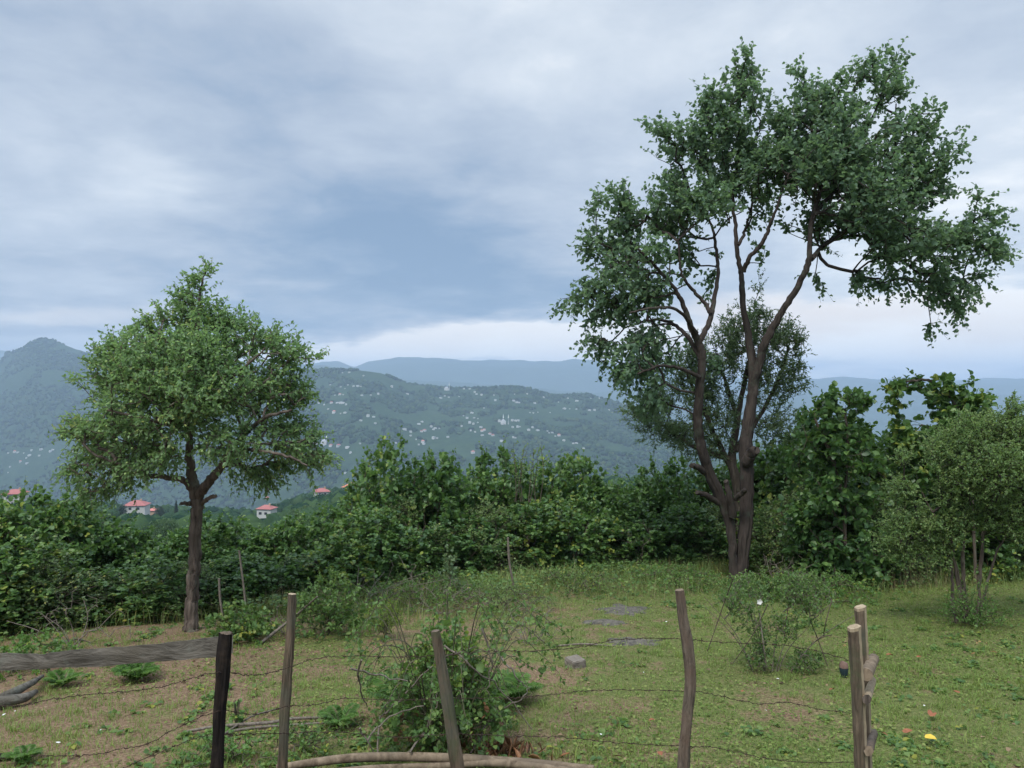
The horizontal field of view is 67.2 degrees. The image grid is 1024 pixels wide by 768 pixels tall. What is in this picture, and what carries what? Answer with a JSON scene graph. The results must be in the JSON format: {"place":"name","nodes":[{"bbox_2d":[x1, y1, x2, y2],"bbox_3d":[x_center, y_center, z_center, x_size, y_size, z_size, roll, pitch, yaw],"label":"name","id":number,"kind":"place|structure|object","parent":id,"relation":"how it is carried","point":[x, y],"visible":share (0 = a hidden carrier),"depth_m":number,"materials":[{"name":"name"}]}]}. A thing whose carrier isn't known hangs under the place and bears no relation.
{"place":"outdoors","nodes":[
{"label":"outdoors","id":0,"kind":"place"},
{"bbox_2d":[0,570,1023,767],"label":"ground","id":1,"kind":"structure","parent":0,"point":[816,690],"depth_m":6.58,"materials":[{"name":"green plant"}]},
{"bbox_2d":[0,689,37,707],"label":"old log","id":2,"kind":"object","parent":1,"relation":"on","point":[10,699],"visible":0.97,"depth_m":6.02,"materials":[{"name":"grey wood"}]},
{"bbox_2d":[0,543,44,633],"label":"hazel bush","id":3,"kind":"object","parent":1,"relation":"on","point":[6,562],"visible":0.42,"depth_m":9.28,"materials":[{"name":"green plant"}]},
{"bbox_2d":[0,549,44,631],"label":"hazel bush","id":4,"kind":"object","parent":1,"relation":"on","point":[13,585],"visible":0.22,"depth_m":9.29,"materials":[{"name":"green plant"}]},
{"bbox_2d":[1,744,45,764],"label":"fern","id":5,"kind":"object","parent":1,"relation":"on","point":[16,755],"visible":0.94,"depth_m":4.87,"materials":[{"name":"green plant"}]},
{"bbox_2d":[0,492,72,564],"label":"hazel bush","id":6,"kind":"object","parent":1,"relation":"on","point":[13,532],"visible":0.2,"depth_m":10.63,"materials":[{"name":"green plant"}]},
{"bbox_2d":[0,627,82,681],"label":"green weeds","id":7,"kind":"object","parent":1,"relation":"on","point":[28,645],"visible":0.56,"depth_m":7.33,"materials":[{"name":"green plant"}]},
{"bbox_2d":[0,523,109,635],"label":"hazel bush","id":8,"kind":"object","parent":1,"relation":"on","point":[40,549],"visible":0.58,"depth_m":9.50,"materials":[{"name":"green plant"}]},
{"bbox_2d":[0,476,113,577],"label":"hazel bush","id":9,"kind":"object","parent":1,"relation":"on","point":[37,499],"visible":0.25,"depth_m":11.00,"materials":[{"name":"green plant"}]},
{"bbox_2d":[0,546,123,633],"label":"thicket bush","id":10,"kind":"object","parent":1,"relation":"on","point":[60,583],"visible":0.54,"depth_m":9.44,"materials":[{"name":"green plant"}]},
{"bbox_2d":[38,669,87,686],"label":"fern","id":11,"kind":"object","parent":1,"relation":"on","point":[52,678],"visible":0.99,"depth_m":6.63,"materials":[{"name":"green plant"}]},
{"bbox_2d":[8,589,132,648],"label":"dead branches","id":12,"kind":"object","parent":1,"relation":"on","point":[80,639],"visible":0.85,"depth_m":8.10,"materials":[{"name":"brown wood"}]},
{"bbox_2d":[35,492,146,580],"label":"hazel bush","id":13,"kind":"object","parent":1,"relation":"on","point":[105,527],"visible":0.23,"depth_m":11.32,"materials":[{"name":"green plant"}]},
{"bbox_2d":[53,567,159,627],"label":"hazel bush","id":14,"kind":"object","parent":1,"relation":"on","point":[98,587],"visible":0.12,"depth_m":9.88,"materials":[{"name":"green plant"}]},
{"bbox_2d":[82,524,168,602],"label":"hazel bush","id":15,"kind":"object","parent":1,"relation":"on","point":[149,532],"visible":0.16,"depth_m":11.52,"materials":[{"name":"green plant"}]},
{"bbox_2d":[109,662,161,680],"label":"fern","id":16,"kind":"object","parent":1,"relation":"on","point":[134,671],"visible":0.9,"depth_m":6.72,"materials":[{"name":"green plant"}]},
{"bbox_2d":[74,552,207,625],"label":"hazel bush","id":17,"kind":"object","parent":1,"relation":"on","point":[161,574],"visible":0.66,"depth_m":9.89,"materials":[{"name":"green plant"}]},
{"bbox_2d":[101,527,211,590],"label":"hazel bush","id":18,"kind":"object","parent":1,"relation":"on","point":[160,546],"visible":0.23,"depth_m":11.37,"materials":[{"name":"green plant"}]},
{"bbox_2d":[119,554,230,622],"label":"thicket bush","id":19,"kind":"object","parent":1,"relation":"on","point":[186,565],"visible":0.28,"depth_m":10.21,"materials":[{"name":"green plant"}]},
{"bbox_2d":[47,256,344,631],"bbox_3d":[-3.730,0.810,9.146,3.585,4.657,2.619,0,0,20],"label":"plum tree","id":20,"kind":"object","parent":1,"relation":"on","point":[178,380],"visible":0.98,"depth_m":8.71,"materials":[{"name":"green plant"}]},
{"bbox_2d":[146,506,245,576],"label":"hazel bush","id":21,"kind":"object","parent":1,"relation":"on","point":[205,524],"visible":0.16,"depth_m":11.88,"materials":[{"name":"green plant"}]},
{"bbox_2d":[168,726,277,767],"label":"green weeds","id":22,"kind":"object","parent":1,"relation":"on","point":[232,746],"visible":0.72,"depth_m":4.88,"materials":[{"name":"green plant"}]},
{"bbox_2d":[172,551,282,617],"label":"hazel bush","id":23,"kind":"object","parent":1,"relation":"on","point":[226,589],"visible":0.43,"depth_m":10.46,"materials":[{"name":"green plant"}]},
{"bbox_2d":[200,597,279,645],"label":"green weeds","id":24,"kind":"object","parent":1,"relation":"on","point":[230,622],"visible":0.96,"depth_m":8.34,"materials":[{"name":"green plant"}]},
{"bbox_2d":[201,512,282,576],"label":"hazel bush","id":25,"kind":"object","parent":1,"relation":"on","point":[237,528],"visible":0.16,"depth_m":11.98,"materials":[{"name":"green plant"}]},
{"bbox_2d":[186,716,322,731],"bbox_3d":[-1.820,2.443,5.522,0.982,0.066,0.068,0,0,-18],"label":"fallen stick","id":26,"kind":"object","parent":1,"relation":"on","point":[251,723],"visible":0.73,"depth_m":5.49,"materials":[{"name":"brown wood"}]},
{"bbox_2d":[199,550,314,611],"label":"hazel bush","id":27,"kind":"object","parent":1,"relation":"on","point":[274,567],"visible":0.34,"depth_m":10.74,"materials":[{"name":"green plant"}]},
{"bbox_2d":[226,523,316,583],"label":"hazel bush","id":28,"kind":"object","parent":1,"relation":"on","point":[257,540],"visible":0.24,"depth_m":11.94,"materials":[{"name":"green plant"}]},
{"bbox_2d":[253,552,333,608],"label":"thicket bush","id":29,"kind":"object","parent":1,"relation":"on","point":[286,560],"visible":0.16,"depth_m":10.94,"materials":[{"name":"green plant"}]},
{"bbox_2d":[261,719,346,767],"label":"green weeds","id":30,"kind":"object","parent":1,"relation":"on","point":[304,734],"visible":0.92,"depth_m":5.07,"materials":[{"name":"green plant"}]},
{"bbox_2d":[263,508,357,581],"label":"hazel bush","id":31,"kind":"object","parent":1,"relation":"on","point":[317,527],"visible":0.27,"depth_m":12.21,"materials":[{"name":"green plant"}]},
{"bbox_2d":[282,567,369,640],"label":"seedling bush","id":32,"kind":"object","parent":1,"relation":"on","point":[335,612],"visible":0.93,"depth_m":8.53,"materials":[{"name":"green plant"}]},
{"bbox_2d":[276,524,393,594],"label":"hazel bush","id":33,"kind":"object","parent":1,"relation":"on","point":[318,555],"visible":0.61,"depth_m":11.20,"materials":[{"name":"green plant"}]},
{"bbox_2d":[314,703,361,727],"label":"fern","id":34,"kind":"object","parent":1,"relation":"on","point":[329,715],"visible":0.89,"depth_m":5.60,"materials":[{"name":"green plant"}]},
{"bbox_2d":[300,484,393,584],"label":"hazel bush","id":35,"kind":"object","parent":1,"relation":"on","point":[324,513],"visible":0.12,"depth_m":13.07,"materials":[{"name":"green plant"}]},
{"bbox_2d":[323,500,438,596],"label":"hazel bush","id":36,"kind":"object","parent":1,"relation":"on","point":[388,538],"visible":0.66,"depth_m":11.94,"materials":[{"name":"green plant"}]},
{"bbox_2d":[325,556,443,610],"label":"dead branches","id":37,"kind":"object","parent":1,"relation":"on","point":[388,587],"visible":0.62,"depth_m":10.22,"materials":[{"name":"brown wood"}]},
{"bbox_2d":[363,592,407,638],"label":"shrub","id":38,"kind":"object","parent":1,"relation":"on","point":[388,620],"visible":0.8,"depth_m":8.39,"materials":[{"name":"green plant"}]},
{"bbox_2d":[327,425,444,571],"bbox_3d":[-2.134,2.418,13.739,2.302,3.403,2.115,0,0,-34],"label":"hazel bush","id":39,"kind":"object","parent":1,"relation":"on","point":[372,476],"visible":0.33,"depth_m":13.42,"materials":[{"name":"green plant"}]},
{"bbox_2d":[364,669,435,715],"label":"fern","id":40,"kind":"object","parent":1,"relation":"on","point":[376,682],"visible":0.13,"depth_m":5.78,"materials":[{"name":"green plant"}]},
{"bbox_2d":[364,487,461,580],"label":"thicket bush","id":41,"kind":"object","parent":1,"relation":"on","point":[405,504],"visible":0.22,"depth_m":12.71,"materials":[{"name":"green plant"}]},
{"bbox_2d":[368,565,486,615],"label":"scrub clump","id":42,"kind":"object","parent":1,"relation":"on","point":[441,588],"visible":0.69,"depth_m":10.54,"materials":[{"name":"green plant"}]},
{"bbox_2d":[374,447,486,568],"bbox_3d":[-1.480,2.575,14.002,2.184,2.926,2.073,0,0,-2],"label":"hazel bush","id":43,"kind":"object","parent":1,"relation":"on","point":[446,463],"visible":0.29,"depth_m":13.63,"materials":[{"name":"green plant"}]},
{"bbox_2d":[276,752,593,767],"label":"long pole","id":44,"kind":"object","parent":1,"relation":"on","point":[380,757],"visible":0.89,"depth_m":4.78,"materials":[{"name":"wood"}]},
{"bbox_2d":[0,588,878,767],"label":"wire fence","id":45,"kind":"object","parent":1,"relation":"on","point":[863,662],"visible":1,"depth_m":3.90,"materials":[{"name":"brown wood"}]},
{"bbox_2d":[405,574,493,616],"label":"dead branches","id":46,"kind":"object","parent":1,"relation":"on","point":[453,597],"visible":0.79,"depth_m":10.03,"materials":[{"name":"brown wood"}]},
{"bbox_2d":[435,544,465,598],"bbox_3d":[-0.859,2.700,10.912,0.422,0.865,0.379,0,0,37],"label":"sapling","id":47,"kind":"object","parent":1,"relation":"on","point":[448,567],"visible":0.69,"depth_m":10.88,"materials":[{"name":"green plant"}]},
{"bbox_2d":[343,759,572,767],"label":"long pole","id":48,"kind":"object","parent":1,"relation":"on","point":[503,763],"visible":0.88,"depth_m":4.75,"materials":[{"name":"beige wood"}]},
{"bbox_2d":[342,587,575,763],"bbox_3d":[-0.362,1.929,5.108,1.654,1.208,1.159,0,0,0],"label":"bramble","id":49,"kind":"object","parent":1,"relation":"on","point":[469,717],"visible":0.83,"depth_m":5.06,"materials":[{"name":"green plant"}]},
{"bbox_2d":[413,507,505,582],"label":"hazel bush","id":50,"kind":"object","parent":1,"relation":"on","point":[465,545],"visible":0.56,"depth_m":12.80,"materials":[{"name":"green plant"}]},
{"bbox_2d":[422,465,518,578],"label":"hazel bush","id":51,"kind":"object","parent":1,"relation":"on","point":[487,484],"visible":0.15,"depth_m":14.38,"materials":[{"name":"green plant"}]},
{"bbox_2d":[453,668,524,713],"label":"fern","id":52,"kind":"object","parent":1,"relation":"on","point":[508,678],"visible":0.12,"depth_m":5.91,"materials":[{"name":"green plant"}]},
{"bbox_2d":[443,496,537,579],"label":"thicket bush","id":53,"kind":"object","parent":1,"relation":"on","point":[469,527],"visible":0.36,"depth_m":13.27,"materials":[{"name":"green plant"}]},
{"bbox_2d":[453,433,549,566],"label":"hazel bush","id":54,"kind":"object","parent":1,"relation":"on","point":[505,463],"visible":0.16,"depth_m":14.81,"materials":[{"name":"green plant"}]},
{"bbox_2d":[446,577,563,619],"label":"scrub clump","id":55,"kind":"object","parent":1,"relation":"on","point":[506,594],"visible":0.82,"depth_m":10.16,"materials":[{"name":"green plant"}]},
{"bbox_2d":[0,572,1023,767],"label":"clover","id":56,"kind":"object","parent":1,"relation":"on","point":[731,729],"visible":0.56,"depth_m":6.55,"materials":[{"name":"green plant"}]},
{"bbox_2d":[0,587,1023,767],"bbox_3d":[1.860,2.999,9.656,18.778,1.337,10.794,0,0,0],"label":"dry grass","id":57,"kind":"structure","parent":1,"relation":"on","point":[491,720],"depth_m":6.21,"materials":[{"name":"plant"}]},
{"bbox_2d":[0,555,1023,657],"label":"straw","id":58,"kind":"object","parent":1,"relation":"on","point":[936,577],"visible":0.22,"depth_m":11.13,"materials":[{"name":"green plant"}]},
{"bbox_2d":[5,574,1023,767],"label":"broad weeds","id":59,"kind":"object","parent":1,"relation":"on","point":[891,737],"visible":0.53,"depth_m":5.67,"materials":[{"name":"green plant"}]},
{"bbox_2d":[460,734,568,759],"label":"withered fern","id":60,"kind":"object","parent":1,"relation":"on","point":[508,746],"visible":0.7,"depth_m":5.04,"materials":[{"name":"brown plant"}]},
{"bbox_2d":[16,582,1023,767],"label":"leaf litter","id":61,"kind":"object","parent":1,"relation":"on","point":[559,734],"visible":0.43,"depth_m":6.73,"materials":[{"name":"brown plant"}]},
{"bbox_2d":[501,672,549,701],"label":"fern","id":62,"kind":"object","parent":1,"relation":"on","point":[534,686],"visible":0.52,"depth_m":6.18,"materials":[{"name":"green plant"}]},
{"bbox_2d":[497,593,561,644],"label":"dead branches","id":63,"kind":"object","parent":1,"relation":"on","point":[529,623],"visible":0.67,"depth_m":8.35,"materials":[{"name":"brown wood"}]},
{"bbox_2d":[479,496,580,577],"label":"hazel bush","id":64,"kind":"object","parent":1,"relation":"on","point":[530,515],"visible":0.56,"depth_m":13.55,"materials":[{"name":"green plant"}]},
{"bbox_2d":[517,449,592,559],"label":"hazel bush","id":65,"kind":"object","parent":1,"relation":"on","point":[557,482],"visible":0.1,"depth_m":15.30,"materials":[{"name":"green plant"}]},
{"bbox_2d":[525,491,633,571],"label":"hazel bush","id":66,"kind":"object","parent":1,"relation":"on","point":[577,517],"visible":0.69,"depth_m":13.63,"materials":[{"name":"green plant"}]},
{"bbox_2d":[527,564,634,598],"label":"scrub clump","id":67,"kind":"object","parent":1,"relation":"on","point":[581,576],"visible":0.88,"depth_m":11.54,"materials":[{"name":"green plant"}]},
{"bbox_2d":[543,448,627,555],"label":"hazel bush","id":68,"kind":"object","parent":1,"relation":"on","point":[594,483],"visible":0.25,"depth_m":15.56,"materials":[{"name":"green plant"}]},
{"bbox_2d":[593,603,649,615],"bbox_3d":[1.460,2.965,10.091,0.780,0.097,0.768,0,0,35],"label":"ash patch","id":69,"kind":"object","parent":1,"relation":"on","point":[620,609],"visible":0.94,"depth_m":10.03,"materials":[{"name":"grey"}]},
{"bbox_2d":[592,473,669,559],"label":"hazel bush","id":70,"kind":"object","parent":1,"relation":"on","point":[633,493],"visible":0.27,"depth_m":15.25,"materials":[{"name":"green plant"}]},
{"bbox_2d":[606,637,661,645],"bbox_3d":[1.330,2.806,8.394,0.711,0.065,0.395,0,0,0],"label":"ash patch","id":71,"kind":"object","parent":1,"relation":"on","point":[641,641],"visible":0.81,"depth_m":8.32,"materials":[{"name":"grey"}]},
{"bbox_2d":[594,495,692,566],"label":"hazel bush","id":72,"kind":"object","parent":1,"relation":"on","point":[635,507],"visible":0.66,"depth_m":14.13,"materials":[{"name":"green plant"}]},
{"bbox_2d":[628,447,715,554],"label":"hazel bush","id":73,"kind":"object","parent":1,"relation":"on","point":[678,484],"visible":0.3,"depth_m":15.52,"materials":[{"name":"green plant"}]},
{"bbox_2d":[620,557,730,594],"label":"scrub clump","id":74,"kind":"object","parent":1,"relation":"on","point":[692,574],"visible":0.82,"depth_m":11.97,"materials":[{"name":"green plant"}]},
{"bbox_2d":[636,498,726,571],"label":"hazel bush","id":75,"kind":"object","parent":1,"relation":"on","point":[681,525],"visible":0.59,"depth_m":14.16,"materials":[{"name":"green plant"}]},
{"bbox_2d":[667,473,724,557],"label":"hazel bush","id":76,"kind":"object","parent":1,"relation":"on","point":[703,504],"visible":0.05,"depth_m":15.78,"materials":[{"name":"green plant"}]},
{"bbox_2d":[612,268,817,539],"bbox_3d":[3.704,0.618,14.132,3.762,5.609,1.736,0,0,0],"label":"narrow leaved tree","id":77,"kind":"object","parent":1,"relation":"on","point":[731,355],"visible":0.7,"depth_m":14.06,"materials":[{"name":"green plant"}]},
{"bbox_2d":[675,503,764,565],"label":"thicket bush","id":78,"kind":"object","parent":1,"relation":"on","point":[717,515],"visible":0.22,"depth_m":14.31,"materials":[{"name":"green plant"}]},
{"bbox_2d":[699,461,772,545],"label":"hazel bush","id":79,"kind":"object","parent":1,"relation":"on","point":[720,472],"visible":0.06,"depth_m":15.57,"materials":[{"name":"green plant"}]},
{"bbox_2d":[712,498,794,577],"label":"hazel bush","id":80,"kind":"object","parent":1,"relation":"on","point":[757,555],"visible":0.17,"depth_m":13.64,"materials":[{"name":"green plant"}]},
{"bbox_2d":[711,568,813,601],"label":"scrub clump","id":81,"kind":"object","parent":1,"relation":"on","point":[756,584],"visible":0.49,"depth_m":11.13,"materials":[{"name":"green plant"}]},
{"bbox_2d":[722,432,826,521],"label":"hazel bush","id":82,"kind":"object","parent":1,"relation":"on","point":[769,468],"visible":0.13,"depth_m":14.81,"materials":[{"name":"green plant"}]},
{"bbox_2d":[753,443,801,542],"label":"hazel bush","id":83,"kind":"object","parent":1,"relation":"on","point":[760,456],"visible":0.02,"depth_m":15.22,"materials":[{"name":"green plant"}]},
{"bbox_2d":[704,563,853,675],"bbox_3d":[2.497,2.192,7.142,1.432,1.072,0.570,0,0,0],"label":"rose bush","id":84,"kind":"object","parent":1,"relation":"on","point":[786,622],"visible":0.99,"depth_m":7.11,"materials":[{"name":"green plant"}]},
{"bbox_2d":[547,36,1023,583],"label":"pear tree","id":85,"kind":"object","parent":1,"relation":"on","point":[831,154],"visible":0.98,"depth_m":12.18,"materials":[{"name":"green plant"}]},
{"bbox_2d":[751,476,860,584],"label":"thicket bush","id":86,"kind":"object","parent":1,"relation":"on","point":[772,548],"visible":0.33,"depth_m":13.08,"materials":[{"name":"green plant"}]},
{"bbox_2d":[751,563,882,607],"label":"scrub clump","id":87,"kind":"object","parent":1,"relation":"on","point":[839,592],"visible":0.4,"depth_m":10.85,"materials":[{"name":"green plant"}]},
{"bbox_2d":[767,392,888,517],"bbox_3d":[6.034,2.166,14.799,2.341,4.077,2.392,0,0,-38],"label":"hazel bush","id":88,"kind":"object","parent":1,"relation":"on","point":[803,468],"visible":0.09,"depth_m":14.57,"materials":[{"name":"green plant"}]},
{"bbox_2d":[769,470,904,589],"bbox_3d":[5.474,2.554,12.936,2.133,2.256,2.247,0,0,-44],"label":"hazel bush","id":89,"kind":"object","parent":1,"relation":"on","point":[852,481],"visible":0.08,"depth_m":12.64,"materials":[{"name":"green plant"}]},
{"bbox_2d":[770,380,908,589],"bbox_3d":[5.185,1.623,12.164,1.908,3.366,1.883,0,0,34],"label":"upright hazel","id":90,"kind":"object","parent":1,"relation":"on","point":[832,449],"visible":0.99,"depth_m":12.03,"materials":[{"name":"green plant"}]},
{"bbox_2d":[786,402,922,581],"bbox_3d":[6.377,2.207,14.281,2.363,3.729,2.314,0,0,-34],"label":"hazel bush","id":91,"kind":"object","parent":1,"relation":"on","point":[873,449],"visible":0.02,"depth_m":14.06,"materials":[{"name":"green plant"}]},
{"bbox_2d":[847,480,951,586],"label":"thicket bush","id":92,"kind":"object","parent":1,"relation":"on","point":[928,564],"visible":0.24,"depth_m":12.34,"materials":[{"name":"green plant"}]},
{"bbox_2d":[857,426,970,571],"bbox_3d":[7.269,2.470,14.300,2.250,3.383,2.370,0,0,29],"label":"hazel bush","id":93,"kind":"object","parent":1,"relation":"on","point":[882,443],"visible":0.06,"depth_m":13.97,"materials":[{"name":"green plant"}]},
{"bbox_2d":[873,506,977,584],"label":"hazel bush","id":94,"kind":"object","parent":1,"relation":"on","point":[958,552],"visible":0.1,"depth_m":12.73,"materials":[{"name":"green plant"}]},
{"bbox_2d":[861,389,1023,623],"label":"feathery tree","id":95,"kind":"object","parent":1,"relation":"on","point":[1001,457],"visible":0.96,"depth_m":9.07,"materials":[{"name":"green plant"}]},
{"bbox_2d":[877,368,1022,583],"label":"arching hazel","id":96,"kind":"object","parent":1,"relation":"on","point":[902,430],"visible":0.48,"depth_m":12.51,"materials":[{"name":"green plant"}]},
{"bbox_2d":[915,487,1023,580],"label":"hazel bush","id":97,"kind":"object","parent":1,"relation":"on","point":[1007,549],"visible":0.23,"depth_m":12.97,"materials":[{"name":"green plant"}]},
{"bbox_2d":[937,577,1022,629],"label":"sucker clump","id":98,"kind":"object","parent":1,"relation":"on","point":[970,614],"visible":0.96,"depth_m":8.95,"materials":[{"name":"green plant"}]},
{"bbox_2d":[0,341,1023,544],"bbox_3d":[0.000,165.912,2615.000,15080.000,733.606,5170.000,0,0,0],"label":"hills","id":99,"kind":"structure","parent":0,"point":[465,442],"depth_m":2215.50,"materials":[{"name":"green plant"}]},
{"bbox_2d":[149,517,183,542],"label":"slope tree","id":100,"kind":"object","parent":99,"relation":"on","point":[163,529],"visible":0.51,"depth_m":133.38,"materials":[{"name":"green plant"}]},
{"bbox_2d":[0,470,716,542],"bbox_3d":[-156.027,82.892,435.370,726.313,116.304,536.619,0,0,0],"label":"valley woods","id":101,"kind":"object","parent":99,"relation":"on","point":[333,496],"visible":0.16,"depth_m":273.43,"materials":[{"name":"green plant"}]},
{"bbox_2d":[0,337,791,508],"bbox_3d":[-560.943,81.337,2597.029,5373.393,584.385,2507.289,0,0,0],"label":"woods","id":102,"kind":"object","parent":99,"relation":"on","point":[625,436],"visible":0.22,"depth_m":2166.28,"materials":[{"name":"green plant"}]},
{"bbox_2d":[0,350,1023,411],"bbox_3d":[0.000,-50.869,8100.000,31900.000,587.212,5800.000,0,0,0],"label":"mountains","id":103,"kind":"structure","parent":0,"point":[571,376],"depth_m":6914.35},
{"bbox_2d":[0,0,1023,381],"label":"sky","id":104,"kind":"structure","parent":0,"point":[383,179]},
{"bbox_2d":[0,555,1023,659],"bbox_3d":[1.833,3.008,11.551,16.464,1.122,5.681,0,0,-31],"label":"tall grass","id":105,"kind":"structure","parent":0,"point":[715,568],"depth_m":11.39,"materials":[{"name":"green plant"}]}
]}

